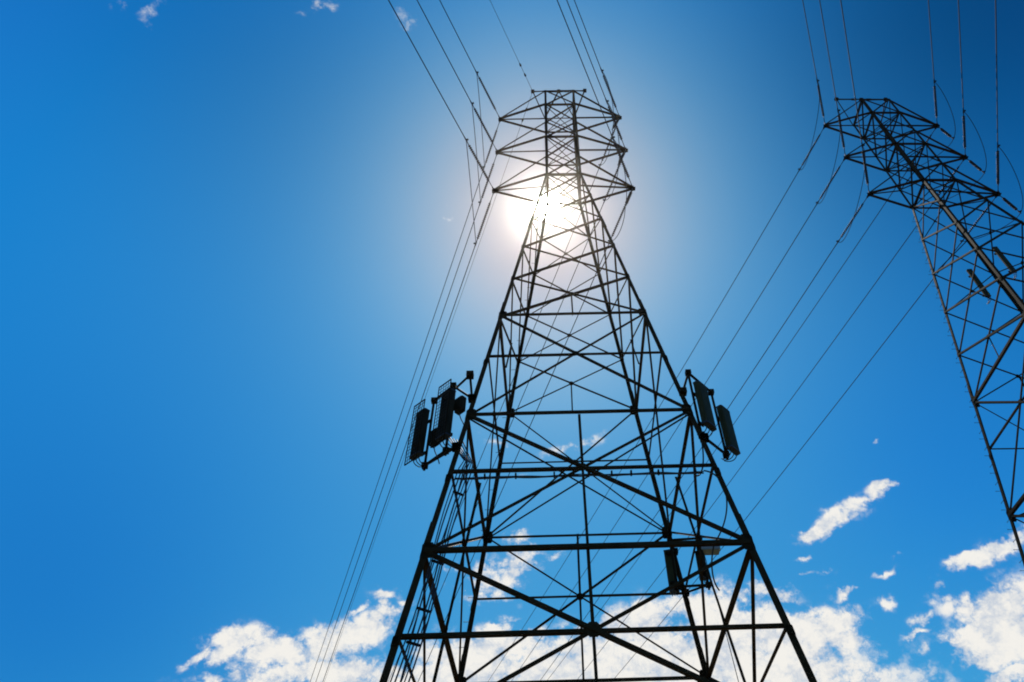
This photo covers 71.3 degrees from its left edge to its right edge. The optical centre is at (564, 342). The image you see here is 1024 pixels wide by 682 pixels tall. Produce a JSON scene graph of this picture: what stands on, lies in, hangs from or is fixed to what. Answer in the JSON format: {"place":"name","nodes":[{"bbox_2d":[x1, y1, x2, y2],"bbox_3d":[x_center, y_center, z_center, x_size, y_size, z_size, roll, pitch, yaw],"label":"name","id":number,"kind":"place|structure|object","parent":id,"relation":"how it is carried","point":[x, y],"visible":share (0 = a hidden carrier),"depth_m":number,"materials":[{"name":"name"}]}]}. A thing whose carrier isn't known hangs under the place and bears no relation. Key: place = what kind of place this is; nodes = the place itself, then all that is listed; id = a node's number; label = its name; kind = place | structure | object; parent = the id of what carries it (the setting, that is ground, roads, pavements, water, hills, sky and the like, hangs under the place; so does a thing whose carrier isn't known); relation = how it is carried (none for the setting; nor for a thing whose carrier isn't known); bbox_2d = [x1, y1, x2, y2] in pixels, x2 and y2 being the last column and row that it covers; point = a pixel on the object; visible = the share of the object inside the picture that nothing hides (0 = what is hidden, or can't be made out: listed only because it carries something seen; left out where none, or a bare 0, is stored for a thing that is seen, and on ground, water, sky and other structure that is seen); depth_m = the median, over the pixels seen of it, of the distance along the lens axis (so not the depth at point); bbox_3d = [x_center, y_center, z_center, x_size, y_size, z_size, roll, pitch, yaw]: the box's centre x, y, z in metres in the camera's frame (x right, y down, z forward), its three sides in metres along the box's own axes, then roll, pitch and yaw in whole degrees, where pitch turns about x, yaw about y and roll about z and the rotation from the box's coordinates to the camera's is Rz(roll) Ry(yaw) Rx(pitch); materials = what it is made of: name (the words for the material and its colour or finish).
{"place":"outdoors","nodes":[
{"label":"outdoors","id":0,"kind":"place"},
{"bbox_2d":[0,0,1023,681],"label":"sky","id":1,"kind":"structure","parent":0,"point":[231,230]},
{"bbox_3d":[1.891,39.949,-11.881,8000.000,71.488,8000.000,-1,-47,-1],"label":"ground","id":2,"kind":"structure","parent":0,"visible":0},
{"bbox_2d":[379,89,816,681],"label":"transmission tower","id":3,"kind":"structure","parent":2,"relation":"on","point":[429,549],"depth_m":24.46,"materials":[{"name":"metal"}]},
{"bbox_2d":[324,94,531,681],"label":"earth wire","id":4,"kind":"object","parent":3,"relation":"attached to","point":[431,379],"visible":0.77,"depth_m":59.20,"materials":[{"name":"metal"}]},
{"bbox_2d":[390,437,473,681],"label":"cable run","id":5,"kind":"object","parent":3,"relation":"attached to","point":[433,561],"visible":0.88,"depth_m":18.37,"materials":[{"name":"metal"}]},
{"bbox_2d":[421,370,475,470],"bbox_3d":[-3.947,2.513,23.571,2.141,3.650,0.759,-28,-52,22],"label":"antenna mount","id":6,"kind":"object","parent":3,"relation":"attached to","point":[446,451],"visible":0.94,"depth_m":23.75,"materials":[{"name":"metal"}]},
{"bbox_2d":[404,399,430,466],"bbox_3d":[-4.761,3.101,23.808,0.591,2.571,0.670,-34,-54,26],"label":"panel antenna","id":7,"kind":"object","parent":6,"relation":"attached to","point":[418,439],"visible":0.98,"depth_m":23.54,"materials":[{"name":"metal"}]},
{"bbox_2d":[428,428,439,463],"bbox_3d":[-4.202,3.353,22.946,0.408,1.415,0.305,-34,-54,26],"label":"radio unit","id":8,"kind":"object","parent":6,"relation":"attached to","point":[430,438],"visible":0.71,"depth_m":23.07,"materials":[{"name":"black metal"}]},
{"bbox_2d":[430,379,455,448],"bbox_3d":[-3.807,2.426,23.323,0.637,2.638,0.670,-34,-54,26],"label":"panel antenna","id":9,"kind":"object","parent":6,"relation":"attached to","point":[445,418],"visible":0.93,"depth_m":23.04,"materials":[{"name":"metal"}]},
{"bbox_2d":[454,395,465,423],"bbox_3d":[-3.431,2.322,23.313,0.408,1.415,0.305,-34,-54,26],"label":"radio unit","id":10,"kind":"object","parent":3,"relation":"attached to","point":[460,406],"visible":0.92,"depth_m":23.45,"materials":[{"name":"black metal"}]},
{"bbox_2d":[464,136,492,188],"bbox_3d":[-4.664,-9.830,39.056,0.218,0.167,3.520,-18,-49,14],"label":"insulator string","id":11,"kind":"object","parent":3,"relation":"attached to","point":[474,154],"visible":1,"depth_m":38.91,"materials":[{"name":"ceramic"}]},
{"bbox_2d":[388,0,463,135],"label":"conductor wire","id":12,"kind":"object","parent":11,"relation":"attached to","point":[425,66],"visible":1,"depth_m":35.43,"materials":[{"name":"metal"}]},
{"bbox_2d":[466,140,475,242],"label":"jumper wire","id":13,"kind":"object","parent":11,"relation":"hanging from","point":[471,190],"visible":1,"depth_m":38.67,"materials":[{"name":"metal"}]},
{"bbox_2d":[473,192,493,246],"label":"insulator string","id":14,"kind":"object","parent":3,"relation":"attached to","point":[484,219],"visible":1,"depth_m":40.92,"materials":[{"name":"glass"}]},
{"bbox_2d":[323,247,474,680],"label":"conductor wire","id":15,"kind":"object","parent":14,"relation":"attached to","point":[402,453],"visible":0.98,"depth_m":48.03,"materials":[{"name":"metal"}]},
{"bbox_2d":[470,100,496,150],"bbox_3d":[-4.787,-12.882,42.328,0.218,0.167,3.520,-18,-49,14],"label":"insulator string","id":16,"kind":"object","parent":3,"relation":"attached to","point":[481,122],"visible":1,"depth_m":42.21,"materials":[{"name":"ceramic"}]},
{"bbox_2d":[417,0,469,99],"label":"conductor wire","id":17,"kind":"object","parent":16,"relation":"attached to","point":[443,49],"visible":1,"depth_m":39.21,"materials":[{"name":"metal"}]},
{"bbox_2d":[472,106,480,203],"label":"jumper wire","id":18,"kind":"object","parent":16,"relation":"hanging from","point":[476,153],"visible":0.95,"depth_m":41.93,"materials":[{"name":"metal"}]},
{"bbox_2d":[475,69,499,117],"bbox_3d":[-4.908,-15.908,45.573,0.218,0.167,3.520,-18,-49,14],"label":"insulator string","id":19,"kind":"object","parent":3,"relation":"attached to","point":[477,72],"visible":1,"depth_m":45.41,"materials":[{"name":"ceramic"}]},
{"bbox_2d":[439,0,474,68],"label":"conductor wire","id":20,"kind":"object","parent":19,"relation":"attached to","point":[457,34],"visible":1,"depth_m":43.03,"materials":[{"name":"metal"}]},
{"bbox_2d":[476,73,484,167],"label":"jumper wire","id":21,"kind":"object","parent":19,"relation":"hanging from","point":[480,116],"visible":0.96,"depth_m":45.14,"materials":[{"name":"metal"}]},
{"bbox_2d":[478,154,496,205],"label":"insulator string","id":22,"kind":"object","parent":3,"relation":"attached to","point":[486,184],"visible":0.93,"depth_m":44.23,"materials":[{"name":"ceramic"}]},
{"bbox_2d":[316,207,478,680],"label":"conductor wire","id":23,"kind":"object","parent":22,"relation":"attached to","point":[402,430],"visible":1,"depth_m":51.97,"materials":[{"name":"metal"}]},
{"bbox_2d":[482,121,499,168],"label":"insulator string","id":24,"kind":"object","parent":3,"relation":"attached to","point":[491,146],"visible":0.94,"depth_m":47.45,"materials":[{"name":"ceramic"}]},
{"bbox_2d":[310,171,482,680],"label":"conductor wire","id":25,"kind":"object","parent":24,"relation":"attached to","point":[400,415],"visible":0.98,"depth_m":56.29,"materials":[{"name":"metal"}]},
{"bbox_2d":[490,1,531,88],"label":"earth wire","id":26,"kind":"object","parent":3,"relation":"attached to","point":[512,48],"visible":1,"depth_m":48.04,"materials":[{"name":"metal"}]},
{"bbox_2d":[455,468,703,479],"bbox_3d":[0.444,3.895,21.032,7.347,0.153,0.130,-1,-47,-1],"label":"crossbeam","id":27,"kind":"object","parent":3,"relation":"attached to","point":[658,473],"visible":0.99,"depth_m":21.00,"materials":[{"name":"metal"}]},
{"bbox_2d":[598,123,617,166],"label":"insulator string","id":28,"kind":"object","parent":3,"relation":"attached to","point":[607,147],"visible":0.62,"depth_m":47.70,"materials":[{"name":"ceramic"}]},
{"bbox_2d":[388,169,598,681],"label":"conductor wire","id":29,"kind":"object","parent":28,"relation":"attached to","point":[510,386],"visible":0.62,"depth_m":54.41,"materials":[{"name":"metal"}]},
{"bbox_2d":[600,68,618,114],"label":"insulator string","id":30,"kind":"object","parent":3,"relation":"attached to","point":[615,106],"visible":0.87,"depth_m":45.54,"materials":[{"name":"ceramic"}]},
{"bbox_2d":[574,0,600,67],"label":"conductor wire","id":31,"kind":"object","parent":30,"relation":"attached to","point":[587,33],"visible":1,"depth_m":43.15,"materials":[{"name":"metal"}]},
{"bbox_2d":[602,71,613,164],"bbox_3d":[2.701,-13.979,45.829,0.688,2.718,6.102,-1,-47,-1],"label":"jumper wire","id":32,"kind":"object","parent":30,"relation":"hanging from","point":[613,113],"visible":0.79,"depth_m":44.52,"materials":[{"name":"metal"}]},
{"bbox_2d":[603,163,620,203],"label":"insulator string","id":33,"kind":"object","parent":3,"relation":"attached to","point":[611,183],"visible":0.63,"depth_m":44.47,"materials":[{"name":"ceramic"}]},
{"bbox_2d":[403,205,602,677],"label":"conductor wire","id":34,"kind":"object","parent":33,"relation":"attached to","point":[519,403],"visible":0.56,"depth_m":50.57,"materials":[{"name":"metal"}]},
{"bbox_2d":[605,98,625,148],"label":"insulator string","id":35,"kind":"object","parent":3,"relation":"attached to","point":[611,114],"visible":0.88,"depth_m":42.24,"materials":[{"name":"ceramic"}]},
{"bbox_2d":[566,0,605,97],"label":"conductor wire","id":36,"kind":"object","parent":35,"relation":"attached to","point":[585,48],"visible":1,"depth_m":39.45,"materials":[{"name":"metal"}]},
{"bbox_2d":[605,102,619,200],"bbox_3d":[2.823,-10.953,42.585,0.688,2.718,6.102,-1,-47,-1],"label":"jumper wire","id":37,"kind":"object","parent":35,"relation":"hanging from","point":[619,149],"visible":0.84,"depth_m":41.26,"materials":[{"name":"metal"}]},
{"bbox_2d":[608,190,632,244],"bbox_3d":[3.190,-7.261,41.058,0.218,0.167,3.520,16,-65,-16],"label":"insulator string","id":38,"kind":"object","parent":3,"relation":"attached to","point":[618,222],"visible":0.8,"depth_m":41.18,"materials":[{"name":"glass"}]},
{"bbox_2d":[418,245,608,680],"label":"conductor wire","id":39,"kind":"object","parent":38,"relation":"attached to","point":[521,445],"visible":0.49,"depth_m":47.20,"materials":[{"name":"metal"}]},
{"bbox_2d":[611,134,632,186],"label":"insulator string","id":40,"kind":"object","parent":3,"relation":"attached to","point":[619,155],"visible":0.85,"depth_m":39.03,"materials":[{"name":"ceramic"}]},
{"bbox_2d":[557,0,610,133],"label":"conductor wire","id":41,"kind":"object","parent":40,"relation":"attached to","point":[583,65],"visible":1,"depth_m":35.51,"materials":[{"name":"metal"}]},
{"bbox_2d":[613,138,626,240],"bbox_3d":[2.945,-7.900,39.312,0.688,2.718,6.102,-1,-47,-1],"label":"jumper wire","id":42,"kind":"object","parent":40,"relation":"hanging from","point":[626,189],"visible":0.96,"depth_m":37.97,"materials":[{"name":"metal"}]},
{"bbox_2d":[624,188,632,206],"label":"insulator string","id":43,"kind":"object","parent":3,"relation":"attached to","point":[629,196],"visible":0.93,"depth_m":38.98,"materials":[{"name":"ceramic"}]},
{"bbox_2d":[667,537,710,596],"bbox_3d":[4.669,8.555,27.031,1.356,2.200,0.990,-1,-47,-1],"label":"antenna mount","id":44,"kind":"object","parent":3,"relation":"attached to","point":[707,584],"visible":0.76,"depth_m":26.51,"materials":[{"name":"metal"}]},
{"bbox_2d":[663,549,679,595],"bbox_3d":[4.005,8.594,26.770,0.374,1.948,0.565,-12,-48,9],"label":"panel antenna","id":45,"kind":"object","parent":44,"relation":"attached to","point":[669,568],"visible":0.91,"depth_m":26.92,"materials":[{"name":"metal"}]},
{"bbox_2d":[695,550,708,582],"bbox_3d":[5.160,8.392,26.804,0.354,1.398,0.565,-12,-48,9],"label":"panel antenna","id":46,"kind":"object","parent":44,"relation":"attached to","point":[697,561],"visible":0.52,"depth_m":26.96,"materials":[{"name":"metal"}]},
{"bbox_2d":[696,546,719,554],"bbox_3d":[5.505,7.909,27.352,0.860,0.325,0.460,-1,-47,-1],"label":"equipment box","id":47,"kind":"object","parent":44,"relation":"attached to","point":[708,550],"visible":0.41,"depth_m":27.16,"materials":[{"name":"paint"}]},
{"bbox_2d":[679,369,729,459],"bbox_3d":[4.588,2.451,23.832,0.749,3.350,1.962,-28,-52,22],"label":"antenna mount","id":48,"kind":"object","parent":3,"relation":"attached to","point":[704,435],"visible":0.94,"depth_m":23.88,"materials":[{"name":"metal"}]},
{"bbox_2d":[694,443,703,476],"bbox_3d":[4.016,3.518,21.674,0.557,1.340,0.266,9,-48,-10],"label":"coax cable","id":49,"kind":"object","parent":48,"relation":"hanging from","point":[702,460],"visible":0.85,"depth_m":21.77,"materials":[{"name":"black rubber"}]},
{"bbox_2d":[693,380,716,436],"bbox_3d":[4.483,2.231,23.398,0.576,2.048,0.603,-35,-55,27],"label":"panel antenna","id":50,"kind":"object","parent":48,"relation":"attached to","point":[701,395],"visible":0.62,"depth_m":23.16,"materials":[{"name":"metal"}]},
{"bbox_2d":[716,405,740,461],"bbox_3d":[5.402,3.103,24.026,0.576,2.048,0.603,-35,-55,27],"label":"panel antenna","id":51,"kind":"object","parent":48,"relation":"attached to","point":[728,432],"visible":1,"depth_m":23.77,"materials":[{"name":"metal"}]},
{"bbox_2d":[704,470,727,590],"bbox_3d":[4.428,5.494,20.888,0.601,2.531,2.483,-1,-47,-1],"label":"coax cable","id":52,"kind":"object","parent":3,"relation":"hanging from","point":[718,535],"visible":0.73,"depth_m":20.44,"materials":[{"name":"black rubber"}]},
{"bbox_2d":[704,554,738,681],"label":"coax cable","id":53,"kind":"object","parent":3,"relation":"hanging from","point":[726,634],"visible":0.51,"depth_m":24.40,"materials":[{"name":"black rubber"}]},
{"bbox_2d":[823,97,1023,570],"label":"transmission tower","id":54,"kind":"structure","parent":2,"relation":"on","point":[1007,288],"depth_m":39.88,"materials":[{"name":"metal"}]},
{"bbox_2d":[798,128,823,171],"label":"insulator string","id":55,"kind":"object","parent":54,"relation":"attached to","point":[810,150],"visible":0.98,"depth_m":49.93,"materials":[{"name":"ceramic"}]},
{"bbox_2d":[488,172,797,680],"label":"conductor wire","id":56,"kind":"object","parent":55,"relation":"attached to","point":[671,386],"visible":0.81,"depth_m":60.74,"materials":[{"name":"metal"}]},
{"bbox_2d":[801,81,819,169],"bbox_3d":[16.798,-14.569,48.579,0.175,1.322,6.237,-2,-47,-1],"label":"jumper wire","id":57,"kind":"object","parent":55,"relation":"hanging from","point":[816,121],"visible":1,"depth_m":47.53,"materials":[{"name":"metal"}]},
{"bbox_2d":[816,78,824,123],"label":"insulator string","id":58,"kind":"object","parent":54,"relation":"attached to","point":[822,108],"visible":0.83,"depth_m":47.85,"materials":[{"name":"ceramic"}]},
{"bbox_2d":[802,0,816,77],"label":"conductor wire","id":59,"kind":"object","parent":58,"relation":"attached to","point":[809,38],"visible":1,"depth_m":45.12,"materials":[{"name":"metal"}]},
{"bbox_2d":[815,160,843,205],"bbox_3d":[17.413,-10.550,46.713,0.218,0.167,3.520,14,-57,-15],"label":"insulator string","id":60,"kind":"object","parent":54,"relation":"attached to","point":[829,184],"visible":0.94,"depth_m":46.77,"materials":[{"name":"ceramic"}]},
{"bbox_2d":[512,206,815,679],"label":"conductor wire","id":61,"kind":"object","parent":60,"relation":"attached to","point":[695,399],"visible":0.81,"depth_m":55.53,"materials":[{"name":"metal"}]},
{"bbox_2d":[837,108,845,155],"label":"insulator string","id":62,"kind":"object","parent":54,"relation":"attached to","point":[842,136],"visible":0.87,"depth_m":44.61,"materials":[{"name":"ceramic"}]},
{"bbox_2d":[819,0,837,107],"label":"conductor wire","id":63,"kind":"object","parent":62,"relation":"attached to","point":[828,53],"visible":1,"depth_m":41.35,"materials":[{"name":"metal"}]},
{"bbox_2d":[818,111,840,203],"bbox_3d":[16.919,-11.544,45.335,0.175,1.322,6.237,-2,-47,-1],"label":"jumper wire","id":64,"kind":"object","parent":62,"relation":"hanging from","point":[836,155],"visible":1,"depth_m":44.43,"materials":[{"name":"metal"}]},
{"bbox_2d":[836,196,868,244],"bbox_3d":[17.536,-7.498,43.440,0.218,0.167,3.520,14,-57,-15],"label":"insulator string","id":65,"kind":"object","parent":54,"relation":"attached to","point":[842,235],"visible":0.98,"depth_m":43.46,"materials":[{"name":"glass"}]},
{"bbox_2d":[541,245,835,678],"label":"conductor wire","id":66,"kind":"object","parent":65,"relation":"attached to","point":[719,421],"visible":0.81,"depth_m":50.77,"materials":[{"name":"metal"}]},
{"bbox_2d":[861,143,869,192],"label":"insulator string","id":67,"kind":"object","parent":54,"relation":"attached to","point":[865,165],"visible":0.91,"depth_m":41.26,"materials":[{"name":"ceramic"}]},
{"bbox_2d":[840,0,861,142],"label":"conductor wire","id":68,"kind":"object","parent":67,"relation":"attached to","point":[851,70],"visible":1,"depth_m":37.56,"materials":[{"name":"metal"}]},
{"bbox_2d":[839,146,865,242],"bbox_3d":[17.041,-8.491,42.062,0.175,1.322,6.237,-2,-47,-1],"label":"jumper wire","id":69,"kind":"object","parent":67,"relation":"hanging from","point":[858,200],"visible":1,"depth_m":41.44,"materials":[{"name":"metal"}]},
{"bbox_2d":[933,78,937,124],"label":"insulator string","id":70,"kind":"object","parent":54,"relation":"attached to","point":[935,101],"visible":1,"depth_m":48.02,"materials":[{"name":"ceramic"}]},
{"bbox_2d":[928,0,933,77],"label":"conductor wire","id":71,"kind":"object","parent":70,"relation":"attached to","point":[931,39],"visible":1,"depth_m":45.39,"materials":[{"name":"metal"}]},
{"bbox_2d":[908,82,955,169],"bbox_3d":[25.104,-14.100,48.264,1.117,2.896,6.238,-1,-47,-1],"label":"jumper wire","id":72,"kind":"object","parent":70,"relation":"hanging from","point":[953,118],"visible":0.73,"depth_m":46.92,"materials":[{"name":"metal"}]},
{"bbox_2d":[937,126,954,138],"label":"insulator string","id":73,"kind":"object","parent":54,"relation":"attached to","point":[945,132],"visible":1,"depth_m":47.85,"materials":[{"name":"ceramic"}]},
{"bbox_2d":[931,160,963,205],"bbox_3d":[25.259,-10.601,46.959,0.218,0.167,3.520,14,-57,-15],"label":"insulator string","id":74,"kind":"object","parent":54,"relation":"attached to","point":[950,178],"visible":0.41,"depth_m":46.62,"materials":[{"name":"ceramic"}]},
{"bbox_2d":[580,206,930,675],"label":"conductor wire","id":75,"kind":"object","parent":74,"relation":"attached to","point":[787,403],"visible":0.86,"depth_m":57.06,"materials":[{"name":"metal"}]},
{"bbox_2d":[962,108,965,155],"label":"insulator string","id":76,"kind":"object","parent":54,"relation":"attached to","point":[964,130],"visible":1,"depth_m":44.78,"materials":[{"name":"ceramic"}]},
{"bbox_2d":[934,112,986,202],"bbox_3d":[25.225,-11.074,45.019,1.117,2.896,6.238,-1,-47,-1],"label":"jumper wire","id":77,"kind":"object","parent":76,"relation":"hanging from","point":[984,151],"visible":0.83,"depth_m":43.65,"materials":[{"name":"metal"}]},
{"bbox_2d":[958,0,963,107],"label":"conductor wire","id":78,"kind":"object","parent":76,"relation":"attached to","point":[960,53],"visible":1,"depth_m":41.61,"materials":[{"name":"metal"}]},
{"bbox_2d":[965,157,985,173],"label":"insulator string","id":79,"kind":"object","parent":54,"relation":"attached to","point":[975,165],"visible":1,"depth_m":44.64,"materials":[{"name":"ceramic"}]},
{"bbox_2d":[966,269,990,303],"bbox_3d":[23.266,-3.154,40.035,0.298,2.648,0.541,-1,-47,-1],"label":"panel antenna","id":80,"kind":"object","parent":54,"relation":"attached to","point":[978,282],"visible":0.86,"depth_m":39.90,"materials":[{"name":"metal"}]},
{"bbox_2d":[960,196,996,243],"bbox_3d":[25.382,-7.549,43.686,0.218,0.167,3.520,14,-57,-15],"label":"insulator string","id":81,"kind":"object","parent":54,"relation":"attached to","point":[961,241],"visible":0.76,"depth_m":43.65,"materials":[{"name":"glass"}]},
{"bbox_2d":[615,244,959,677],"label":"conductor wire","id":82,"kind":"object","parent":81,"relation":"attached to","point":[810,436],"visible":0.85,"depth_m":53.25,"materials":[{"name":"metal"}]},
{"bbox_2d":[996,143,999,192],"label":"insulator string","id":83,"kind":"object","parent":54,"relation":"attached to","point":[997,167],"visible":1,"depth_m":41.51,"materials":[{"name":"ceramic"}]},
{"bbox_2d":[963,146,1022,241],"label":"jumper wire","id":84,"kind":"object","parent":83,"relation":"hanging from","point":[1021,193],"visible":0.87,"depth_m":40.42,"materials":[{"name":"metal"}]},
{"bbox_2d":[995,0,997,142],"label":"conductor wire","id":85,"kind":"object","parent":83,"relation":"attached to","point":[996,68],"visible":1,"depth_m":37.79,"materials":[{"name":"metal"}]},
{"bbox_2d":[993,246,1016,278],"bbox_3d":[25.649,-4.641,41.542,0.298,2.648,0.541,-1,-47,-1],"label":"panel antenna","id":86,"kind":"object","parent":54,"relation":"attached to","point":[1005,261],"visible":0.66,"depth_m":41.37,"materials":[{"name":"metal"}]},
{"bbox_2d":[998,194,1021,213],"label":"insulator string","id":87,"kind":"object","parent":54,"relation":"attached to","point":[1009,203],"visible":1,"depth_m":41.43,"materials":[{"name":"ceramic"}]},
{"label":"insulator string","id":88,"kind":"object","parent":54,"relation":"attached to","visible":0},
{"bbox_2d":[548,172,905,678],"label":"conductor wire","id":89,"kind":"object","parent":88,"relation":"attached to","point":[762,382],"visible":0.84,"depth_m":60.53,"materials":[{"name":"metal"}]}
]}

